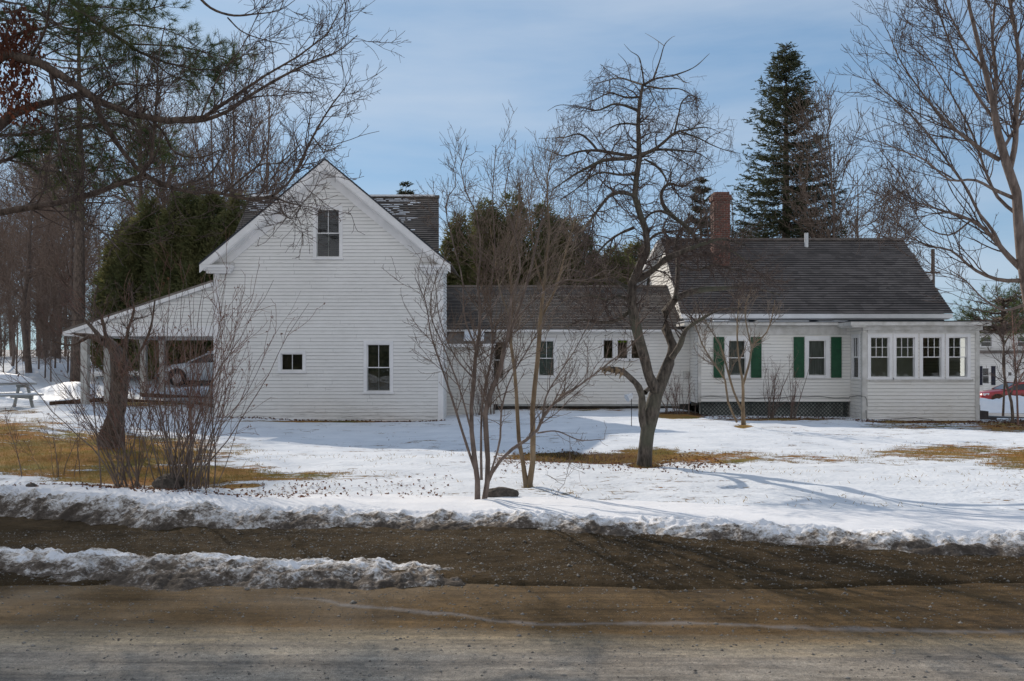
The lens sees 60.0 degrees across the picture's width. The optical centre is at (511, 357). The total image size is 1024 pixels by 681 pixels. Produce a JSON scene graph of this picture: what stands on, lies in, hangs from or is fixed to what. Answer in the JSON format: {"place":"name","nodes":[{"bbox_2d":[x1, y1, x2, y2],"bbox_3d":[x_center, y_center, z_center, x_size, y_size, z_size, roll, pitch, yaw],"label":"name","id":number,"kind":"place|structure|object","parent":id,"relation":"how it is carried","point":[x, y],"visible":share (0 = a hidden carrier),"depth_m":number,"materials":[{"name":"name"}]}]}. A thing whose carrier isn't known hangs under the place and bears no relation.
{"place":"outdoors","nodes":[
{"label":"outdoors","id":0,"kind":"place"},
{"bbox_2d":[0,583,1023,680],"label":"road","id":1,"kind":"structure","parent":0,"point":[951,655],"depth_m":5.24,"materials":[{"name":"asphalt"}]},
{"bbox_2d":[0,528,1023,680],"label":"grit","id":2,"kind":"object","parent":1,"relation":"on","point":[568,606],"visible":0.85,"depth_m":6.25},
{"bbox_2d":[0,350,1023,511],"bbox_3d":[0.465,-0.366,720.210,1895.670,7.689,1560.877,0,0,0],"label":"ground","id":3,"kind":"structure","parent":0,"point":[686,432],"depth_m":15.25,"materials":[{"name":"snow"}]},
{"bbox_2d":[0,287,22,371],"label":"bare sapling","id":4,"kind":"object","parent":3,"relation":"on","point":[3,340],"visible":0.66,"depth_m":41.57,"materials":[{"name":"brown plant"}]},
{"bbox_2d":[0,169,37,365],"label":"bare tree","id":5,"kind":"object","parent":3,"relation":"on","point":[13,347],"visible":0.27,"depth_m":54.51,"materials":[{"name":"brown plant"}]},
{"bbox_2d":[0,96,38,312],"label":"bare tree","id":6,"kind":"object","parent":3,"relation":"on","point":[2,237],"visible":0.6,"depth_m":45.57,"materials":[{"name":"brown plant"}]},
{"bbox_2d":[0,373,43,406],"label":"picnic table","id":7,"kind":"object","parent":3,"relation":"on","point":[17,394],"visible":0.88,"depth_m":25.91,"materials":[{"name":"grey wood"}]},
{"bbox_2d":[0,231,52,374],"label":"bare sapling","id":8,"kind":"object","parent":3,"relation":"on","point":[17,317],"visible":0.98,"depth_m":39.85,"materials":[{"name":"grey plant"}]},
{"bbox_2d":[0,184,62,353],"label":"bare tree","id":9,"kind":"object","parent":3,"relation":"on","point":[24,250],"visible":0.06,"depth_m":78.28,"materials":[{"name":"brown plant"}]},
{"bbox_2d":[0,117,69,361],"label":"bare tree","id":10,"kind":"object","parent":3,"relation":"on","point":[27,224],"visible":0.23,"depth_m":61.13,"materials":[{"name":"brown plant"}]},
{"bbox_2d":[0,0,76,59],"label":"pine tree","id":11,"kind":"object","parent":3,"relation":"on","point":[13,6],"visible":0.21,"depth_m":23.57,"materials":[{"name":"green plant"}]},
{"bbox_2d":[17,245,64,368],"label":"bare sapling","id":12,"kind":"object","parent":3,"relation":"on","point":[36,307],"visible":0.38,"depth_m":51.08,"materials":[{"name":"brown plant"}]},
{"bbox_2d":[23,261,69,377],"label":"bare sapling","id":13,"kind":"object","parent":3,"relation":"on","point":[41,309],"visible":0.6,"depth_m":42.82,"materials":[{"name":"brown plant"}]},
{"bbox_2d":[0,85,93,372],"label":"bare tree","id":14,"kind":"object","parent":3,"relation":"on","point":[28,365],"visible":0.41,"depth_m":47.65,"materials":[{"name":"brown plant"}]},
{"bbox_2d":[0,396,95,476],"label":"shrub","id":15,"kind":"object","parent":3,"relation":"on","point":[76,441],"visible":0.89,"depth_m":12.56,"materials":[{"name":"brown plant"}]},
{"bbox_2d":[30,269,70,381],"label":"bare sapling","id":16,"kind":"object","parent":3,"relation":"on","point":[51,323],"visible":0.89,"depth_m":40.16,"materials":[{"name":"brown plant"}]},
{"bbox_2d":[14,179,89,356],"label":"bare tree","id":17,"kind":"object","parent":3,"relation":"on","point":[50,252],"visible":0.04,"depth_m":71.19,"materials":[{"name":"brown plant"}]},
{"bbox_2d":[3,260,106,356],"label":"wood","id":18,"kind":"object","parent":3,"relation":"on","point":[30,333],"visible":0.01,"depth_m":167.13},
{"bbox_2d":[12,178,103,357],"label":"bare tree","id":19,"kind":"object","parent":3,"relation":"on","point":[90,256],"visible":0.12,"depth_m":67.29,"materials":[{"name":"brown plant"}]},
{"bbox_2d":[0,97,116,357],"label":"bare tree","id":20,"kind":"object","parent":3,"relation":"on","point":[42,219],"visible":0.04,"depth_m":68.86,"materials":[{"name":"brown plant"}]},
{"bbox_2d":[46,266,70,371],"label":"bare sapling","id":21,"kind":"object","parent":3,"relation":"on","point":[58,308],"visible":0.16,"depth_m":48.79,"materials":[{"name":"brown plant"}]},
{"bbox_2d":[9,103,114,315],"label":"bare tree","id":22,"kind":"object","parent":3,"relation":"on","point":[70,237],"visible":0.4,"depth_m":43.25,"materials":[{"name":"brown plant"}]},
{"bbox_2d":[52,284,71,372],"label":"bare sapling","id":23,"kind":"object","parent":3,"relation":"on","point":[67,336],"visible":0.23,"depth_m":47.47,"materials":[{"name":"brown plant"}]},
{"bbox_2d":[6,382,138,399],"bbox_3d":[-15.650,1.223,33.000,5.700,0.645,5.000,0,0,0],"label":"snow mound","id":24,"kind":"object","parent":3,"relation":"on","point":[52,393],"visible":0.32,"depth_m":32.09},
{"bbox_2d":[54,253,97,359],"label":"bare sapling","id":25,"kind":"object","parent":3,"relation":"on","point":[70,324],"visible":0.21,"depth_m":41.49,"materials":[{"name":"grey plant"}]},
{"bbox_2d":[62,192,112,292],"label":"bare tree","id":26,"kind":"object","parent":3,"relation":"on","point":[92,245],"visible":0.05,"depth_m":75.53,"materials":[{"name":"grey plant"}]},
{"bbox_2d":[0,0,181,381],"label":"pine tree","id":27,"kind":"object","parent":3,"relation":"on","point":[79,255],"visible":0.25,"depth_m":37.82,"materials":[{"name":"green plant"}]},
{"bbox_2d":[67,191,129,289],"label":"bare tree","id":28,"kind":"object","parent":3,"relation":"on","point":[99,236],"visible":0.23,"depth_m":59.05,"materials":[{"name":"brown plant"}]},
{"bbox_2d":[37,277,163,447],"bbox_3d":[-7.915,0.097,17.203,2.661,3.289,1.633,0,0,0],"label":"bent tree","id":29,"kind":"object","parent":3,"relation":"on","point":[116,379],"visible":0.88,"depth_m":17.11,"materials":[{"name":"brown plant"}]},
{"bbox_2d":[0,283,200,487],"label":"shrub","id":30,"kind":"object","parent":3,"relation":"on","point":[118,457],"visible":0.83,"depth_m":11.35,"materials":[{"name":"brown plant"}]},
{"bbox_2d":[86,218,138,370],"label":"cedar tree","id":31,"kind":"object","parent":3,"relation":"on","point":[104,269],"visible":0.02,"depth_m":43.99,"materials":[{"name":"green plant"}]},
{"bbox_2d":[86,189,164,378],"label":"cedar tree","id":32,"kind":"object","parent":3,"relation":"on","point":[131,262],"visible":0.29,"depth_m":42.01,"materials":[{"name":"green plant"}]},
{"bbox_2d":[100,187,150,237],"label":"bare tree","id":33,"kind":"object","parent":3,"relation":"on","point":[116,216],"visible":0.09,"depth_m":69.25,"materials":[{"name":"grey plant"}]},
{"bbox_2d":[0,0,259,218],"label":"pine tree","id":34,"kind":"object","parent":3,"relation":"on","point":[23,151],"visible":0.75,"depth_m":10.29,"materials":[{"name":"green plant"}]},
{"bbox_2d":[50,1,210,216],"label":"bare tree","id":35,"kind":"object","parent":3,"relation":"on","point":[136,72],"visible":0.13,"depth_m":50.33,"materials":[{"name":"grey plant"}]},
{"bbox_2d":[49,393,213,407],"bbox_3d":[-11.730,1.490,29.323,5.177,0.480,3.914,0,0,0],"label":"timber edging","id":36,"kind":"object","parent":3,"relation":"on","point":[65,402],"visible":0.12,"depth_m":28.96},
{"bbox_2d":[110,61,216,224],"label":"bare tree","id":37,"kind":"object","parent":3,"relation":"on","point":[163,164],"visible":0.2,"depth_m":48.60,"materials":[{"name":"grey plant"}]},
{"bbox_2d":[127,176,202,374],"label":"cedar tree","id":38,"kind":"object","parent":3,"relation":"on","point":[188,202],"visible":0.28,"depth_m":40.64,"materials":[{"name":"green plant"}]},
{"bbox_2d":[129,241,213,382],"bbox_3d":[-14.568,-1.921,39.784,4.776,6.707,4.781,0,0,0],"label":"cedar tree","id":39,"kind":"object","parent":3,"relation":"on","point":[195,276],"visible":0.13,"depth_m":38.83,"materials":[{"name":"green plant"}]},
{"bbox_2d":[140,131,226,214],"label":"bare tree","id":40,"kind":"object","parent":3,"relation":"on","point":[195,186],"visible":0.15,"depth_m":44.58,"materials":[{"name":"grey plant"}]},
{"bbox_2d":[158,351,213,385],"bbox_3d":[-12.415,0.441,37.297,4.690,1.468,1.860,0,0,-4],"label":"parked car","id":41,"kind":"object","parent":3,"relation":"on","point":[203,372],"visible":0.2,"depth_m":36.38,"materials":[{"name":"silver metal"}]},
{"bbox_2d":[55,217,324,489],"bbox_3d":[-3.937,-0.007,11.423,3.053,3.425,3.484,0,0,0],"label":"shrub","id":42,"kind":"object","parent":3,"relation":"on","point":[190,463],"visible":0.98,"depth_m":11.15,"materials":[{"name":"brown plant"}]},
{"bbox_2d":[155,183,228,380],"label":"cedar tree","id":43,"kind":"object","parent":3,"relation":"on","point":[201,227],"visible":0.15,"depth_m":40.04,"materials":[{"name":"green plant"}]},
{"bbox_2d":[152,62,250,212],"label":"bare tree","id":44,"kind":"object","parent":3,"relation":"on","point":[197,148],"visible":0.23,"depth_m":46.61,"materials":[{"name":"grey plant"}]},
{"bbox_2d":[0,0,410,278],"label":"overhanging tree","id":45,"kind":"object","parent":3,"relation":"on","point":[18,56],"visible":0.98,"depth_m":9.52,"materials":[{"name":"brown plant"}]},
{"bbox_2d":[191,190,249,353],"bbox_3d":[-12.637,-3.097,40.305,4.584,8.974,4.272,0,0,0],"label":"cedar tree","id":46,"kind":"object","parent":3,"relation":"on","point":[230,216],"visible":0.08,"depth_m":39.58,"materials":[{"name":"green plant"}]},
{"bbox_2d":[161,24,293,215],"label":"bare tree","id":47,"kind":"object","parent":3,"relation":"on","point":[246,132],"visible":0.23,"depth_m":49.62,"materials":[{"name":"grey plant"}]},
{"bbox_2d":[201,131,289,204],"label":"bare tree","id":48,"kind":"object","parent":3,"relation":"on","point":[242,164],"visible":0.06,"depth_m":60.21,"materials":[{"name":"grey plant"}]},
{"bbox_2d":[0,547,496,591],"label":"snow ridge","id":49,"kind":"structure","parent":3,"relation":"on","point":[181,572],"depth_m":6.53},
{"bbox_2d":[62,158,458,420],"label":"barn","id":50,"kind":"structure","parent":3,"relation":"on","point":[344,354],"depth_m":26.99,"materials":[{"name":"white"}]},
{"bbox_2d":[276,351,306,372],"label":"window","id":51,"kind":"structure","parent":50,"relation":"in","point":[287,360],"depth_m":27.03,"materials":[{"name":"black glass"}]},
{"bbox_2d":[312,206,343,259],"bbox_3d":[-5.604,-3.802,27.025,0.961,1.642,0.190,0,0,0],"label":"window","id":52,"kind":"structure","parent":50,"relation":"in","point":[315,231],"depth_m":26.97,"materials":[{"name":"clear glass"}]},
{"bbox_2d":[362,341,393,393],"bbox_3d":[-4.066,0.295,27.050,0.961,1.611,0.240,0,0,0],"label":"window","id":53,"kind":"structure","parent":50,"relation":"in","point":[378,359],"depth_m":27.16,"materials":[{"name":"white glass"}]},
{"bbox_2d":[182,64,341,202],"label":"bare tree","id":54,"kind":"object","parent":3,"relation":"on","point":[266,141],"visible":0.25,"depth_m":56.57,"materials":[{"name":"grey plant"}]},
{"bbox_2d":[396,181,415,193],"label":"spruce tree","id":55,"kind":"object","parent":3,"relation":"on","point":[406,191],"visible":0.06,"depth_m":69.79,"materials":[{"name":"green plant"}]},
{"bbox_2d":[439,209,482,284],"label":"cedar tree","id":56,"kind":"object","parent":3,"relation":"on","point":[453,280],"visible":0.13,"depth_m":43.46,"materials":[{"name":"green plant"}]},
{"bbox_2d":[465,367,496,414],"bbox_3d":[-0.988,1.018,28.570,1.081,1.776,1.202,0,0,0],"label":"shrub","id":57,"kind":"object","parent":3,"relation":"on","point":[479,400],"visible":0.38,"depth_m":28.57,"materials":[{"name":"plant"}]},
{"bbox_2d":[468,195,512,284],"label":"cedar tree","id":58,"kind":"object","parent":3,"relation":"on","point":[492,226],"visible":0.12,"depth_m":45.00,"materials":[{"name":"green plant"}]},
{"bbox_2d":[488,487,518,496],"bbox_3d":[-0.125,1.595,10.299,0.416,0.194,0.305,0,0,0],"label":"rock","id":59,"kind":"object","parent":3,"relation":"on","point":[501,492],"visible":0.58,"depth_m":10.19,"materials":[{"name":"stone"}]},
{"bbox_2d":[478,187,532,284],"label":"cedar tree","id":60,"kind":"object","parent":3,"relation":"on","point":[511,216],"visible":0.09,"depth_m":45.31,"materials":[{"name":"green plant"}]},
{"bbox_2d":[0,484,1023,556],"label":"snow bank","id":61,"kind":"structure","parent":3,"relation":"on","point":[985,533],"depth_m":8.46,"materials":[{"name":"snow"}]},
{"bbox_2d":[152,473,184,489],"bbox_3d":[-4.340,1.607,11.194,0.408,0.285,0.315,0,0,0],"label":"rock","id":62,"kind":"object","parent":61,"relation":"on","point":[167,482],"visible":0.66,"depth_m":11.09,"materials":[{"name":"stone"}]},
{"bbox_2d":[0,409,1023,487],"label":"dry grass","id":63,"kind":"structure","parent":3,"relation":"on","point":[275,474],"depth_m":15.01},
{"bbox_2d":[3,411,1023,511],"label":"leaf litter","id":64,"kind":"object","parent":3,"relation":"on","point":[505,470],"visible":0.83,"depth_m":13.81,"materials":[{"name":"brown plant"}]},
{"bbox_2d":[382,99,653,499],"bbox_3d":[0.149,-0.697,10.172,3.060,4.749,1.908,0,0,-23],"label":"multi stem tree","id":65,"kind":"object","parent":3,"relation":"on","point":[488,403],"visible":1,"depth_m":10.12,"materials":[{"name":"grey plant"}]},
{"bbox_2d":[468,121,598,487],"bbox_3d":[0.205,-0.577,11.390,1.615,4.481,1.460,0,0,28],"label":"sapling","id":66,"kind":"object","parent":3,"relation":"on","point":[528,480],"visible":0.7,"depth_m":11.26,"materials":[{"name":"beige plant"}]},
{"bbox_2d":[79,450,1023,507],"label":"grass stubble","id":67,"kind":"object","parent":3,"relation":"on","point":[612,468],"depth_m":12.50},
{"bbox_2d":[522,194,583,284],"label":"cedar tree","id":68,"kind":"object","parent":3,"relation":"on","point":[540,247],"visible":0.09,"depth_m":44.38,"materials":[{"name":"green plant"}]},
{"bbox_2d":[446,285,689,414],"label":"connecting wing","id":69,"kind":"structure","parent":3,"relation":"on","point":[605,392],"depth_m":30.49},
{"bbox_2d":[492,340,505,379],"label":"window","id":70,"kind":"structure","parent":69,"relation":"in","point":[497,357],"depth_m":30.66,"materials":[{"name":"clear glass"}]},
{"bbox_2d":[536,338,556,377],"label":"window","id":71,"kind":"structure","parent":69,"relation":"in","point":[547,357],"depth_m":30.66,"materials":[{"name":"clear glass"}]},
{"bbox_2d":[601,338,614,360],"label":"window","id":72,"kind":"structure","parent":69,"relation":"in","point":[613,341],"depth_m":30.47,"materials":[{"name":"black glass"}]},
{"bbox_2d":[547,214,601,284],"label":"cedar tree","id":73,"kind":"object","parent":3,"relation":"on","point":[576,258],"visible":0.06,"depth_m":43.44,"materials":[{"name":"green plant"}]},
{"bbox_2d":[589,244,636,284],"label":"cedar tree","id":74,"kind":"object","parent":3,"relation":"on","point":[616,259],"visible":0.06,"depth_m":43.58,"materials":[{"name":"green plant"}]},
{"bbox_2d":[619,234,651,271],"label":"cedar tree","id":75,"kind":"object","parent":3,"relation":"on","point":[632,248],"depth_m":46.73,"materials":[{"name":"green plant"}]},
{"bbox_2d":[528,34,799,466],"bbox_3d":[2.384,-1.844,13.979,4.338,7.157,3.626,0,0,0],"label":"apple tree","id":76,"kind":"object","parent":3,"relation":"on","point":[648,412],"visible":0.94,"depth_m":13.74,"materials":[{"name":"grey plant"}]},
{"bbox_2d":[643,372,695,413],"bbox_3d":[5.127,1.005,28.494,1.634,1.633,1.199,0,0,-23],"label":"shrub","id":77,"kind":"object","parent":3,"relation":"on","point":[673,395],"visible":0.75,"depth_m":28.41,"materials":[{"name":"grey plant"}]},
{"bbox_2d":[684,178,711,237],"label":"spruce tree","id":78,"kind":"object","parent":3,"relation":"on","point":[696,201],"visible":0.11,"depth_m":59.79,"materials":[{"name":"green plant"}]},
{"bbox_2d":[684,181,774,237],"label":"bare tree","id":79,"kind":"object","parent":3,"relation":"on","point":[733,217],"visible":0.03,"depth_m":59.66,"materials":[{"name":"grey plant"}]},
{"bbox_2d":[673,278,787,424],"bbox_3d":[5.927,-0.150,23.596,3.132,3.882,2.152,0,0,0],"label":"sapling","id":80,"kind":"object","parent":3,"relation":"on","point":[752,344],"visible":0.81,"depth_m":23.60,"materials":[{"name":"beige plant"}]},
{"bbox_2d":[759,350,798,417],"bbox_3d":[8.509,0.805,28.143,1.212,2.344,1.761,0,0,0],"label":"shrub","id":81,"kind":"object","parent":3,"relation":"on","point":[772,414],"visible":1,"depth_m":28.17,"materials":[{"name":"brown plant"}]},
{"bbox_2d":[727,41,853,237],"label":"spruce tree","id":82,"kind":"object","parent":3,"relation":"on","point":[792,64],"visible":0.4,"depth_m":57.20,"materials":[{"name":"green plant"}]},
{"bbox_2d":[771,354,811,418],"bbox_3d":[8.763,0.926,27.941,1.181,2.106,0.810,0,0,34],"label":"shrub","id":83,"kind":"object","parent":3,"relation":"on","point":[792,409],"visible":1,"depth_m":27.89,"materials":[{"name":"brown plant"}]},
{"bbox_2d":[637,192,991,420],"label":"house","id":84,"kind":"structure","parent":3,"relation":"on","point":[880,335],"depth_m":29.30,"materials":[{"name":"wood"}]},
{"bbox_2d":[724,336,750,377],"bbox_3d":[7.411,-0.012,29.250,0.880,1.388,0.240,0,0,0],"label":"window","id":85,"kind":"structure","parent":84,"relation":"in","point":[735,373],"depth_m":29.27,"materials":[{"name":"clear glass"}]},
{"bbox_2d":[804,336,830,377],"bbox_3d":[10.046,-0.012,29.250,0.880,1.388,0.240,0,0,0],"label":"window","id":86,"kind":"structure","parent":84,"relation":"in","point":[819,367],"depth_m":29.23,"materials":[{"name":"white glass"}]},
{"bbox_2d":[850,334,859,378],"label":"window","id":87,"kind":"structure","parent":84,"relation":"in","point":[855,342],"depth_m":28.83,"materials":[{"name":"white glass"}]},
{"bbox_2d":[867,334,893,379],"bbox_3d":[11.698,-0.026,28.225,0.848,1.452,0.190,0,0,0],"label":"window","id":88,"kind":"structure","parent":84,"relation":"in","point":[889,347],"depth_m":28.17,"materials":[{"name":"white glass"}]},
{"bbox_2d":[893,334,919,379],"bbox_3d":[12.509,-0.026,28.225,0.848,1.452,0.190,0,0,0],"label":"window","id":89,"kind":"structure","parent":84,"relation":"in","point":[914,376],"depth_m":28.17,"materials":[{"name":"white glass"}]},
{"bbox_2d":[919,334,944,379],"bbox_3d":[13.352,-0.026,28.225,0.848,1.452,0.190,0,0,0],"label":"window","id":90,"kind":"structure","parent":84,"relation":"in","point":[941,347],"depth_m":28.17,"materials":[{"name":"white glass"}]},
{"bbox_2d":[945,334,971,379],"bbox_3d":[14.180,-0.026,28.225,0.848,1.452,0.190,0,0,0],"label":"window","id":91,"kind":"structure","parent":84,"relation":"in","point":[967,347],"depth_m":28.17,"materials":[{"name":"white glass"}]},
{"bbox_2d":[775,143,855,237],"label":"bare tree","id":92,"kind":"object","parent":3,"relation":"on","point":[818,171],"visible":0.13,"depth_m":55.80,"materials":[{"name":"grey plant"}]},
{"bbox_2d":[769,69,895,237],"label":"bare tree","id":93,"kind":"object","parent":3,"relation":"on","point":[835,217],"visible":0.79,"depth_m":53.89,"materials":[{"name":"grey plant"}]},
{"bbox_2d":[808,145,951,304],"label":"bare tree","id":94,"kind":"object","parent":3,"relation":"on","point":[881,207],"visible":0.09,"depth_m":57.71,"materials":[{"name":"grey plant"}]},
{"bbox_2d":[859,167,940,273],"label":"bare tree","id":95,"kind":"object","parent":3,"relation":"on","point":[913,229],"visible":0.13,"depth_m":61.69,"materials":[{"name":"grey plant"}]},
{"bbox_2d":[826,0,1023,316],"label":"maple tree","id":96,"kind":"object","parent":3,"relation":"on","point":[1007,161],"visible":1,"depth_m":15.37,"materials":[{"name":"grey plant"}]},
{"bbox_2d":[927,249,939,284],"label":"utility pole","id":97,"kind":"object","parent":3,"relation":"on","point":[932,278],"visible":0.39,"depth_m":61.89,"materials":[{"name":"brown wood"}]},
{"bbox_2d":[952,275,1023,415],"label":"pine tree","id":98,"kind":"object","parent":3,"relation":"on","point":[1010,299],"visible":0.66,"depth_m":33.97,"materials":[{"name":"brown plant"}]},
{"bbox_2d":[960,323,1023,390],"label":"neighbour house","id":99,"kind":"structure","parent":3,"relation":"on","point":[989,363],"depth_m":65.99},
{"bbox_2d":[980,336,993,347],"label":"window","id":100,"kind":"structure","parent":99,"relation":"in","point":[987,340],"depth_m":66.16,"materials":[{"name":"white glass"}]},
{"bbox_2d":[983,367,990,384],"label":"window","id":101,"kind":"structure","parent":99,"relation":"in","point":[986,378],"depth_m":66.16,"materials":[{"name":"white glass"}]},
{"bbox_2d":[967,307,1023,422],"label":"sapling","id":102,"kind":"object","parent":3,"relation":"on","point":[1000,334],"visible":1,"depth_m":23.98,"materials":[{"name":"brown plant"}]},
{"bbox_2d":[980,395,1023,412],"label":"snow heap","id":103,"kind":"object","parent":3,"relation":"on","point":[992,406],"visible":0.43,"depth_m":41.56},
{"bbox_2d":[980,381,1023,398],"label":"parked car","id":104,"kind":"object","parent":3,"relation":"on","point":[998,389],"visible":0.2,"depth_m":54.31,"materials":[{"name":"red paint"}]},
{"bbox_2d":[982,283,1023,343],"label":"pine tree","id":105,"kind":"object","parent":3,"relation":"on","point":[1011,293],"visible":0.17,"depth_m":36.48,"materials":[{"name":"green plant"}]},
{"bbox_2d":[992,309,1023,424],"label":"sapling","id":106,"kind":"object","parent":3,"relation":"on","point":[1017,383],"visible":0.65,"depth_m":25.21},
{"bbox_2d":[0,516,1023,589],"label":"road shoulder","id":107,"kind":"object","parent":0,"point":[80,529],"visible":0.59,"depth_m":7.16},
{"bbox_2d":[0,0,1023,349],"label":"sky","id":108,"kind":"structure","parent":0,"point":[464,59],"materials":[{"name":"blue"}]},
{"bbox_2d":[989,413,1023,416],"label":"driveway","id":109,"kind":"structure","parent":0,"point":[1005,414],"depth_m":36.74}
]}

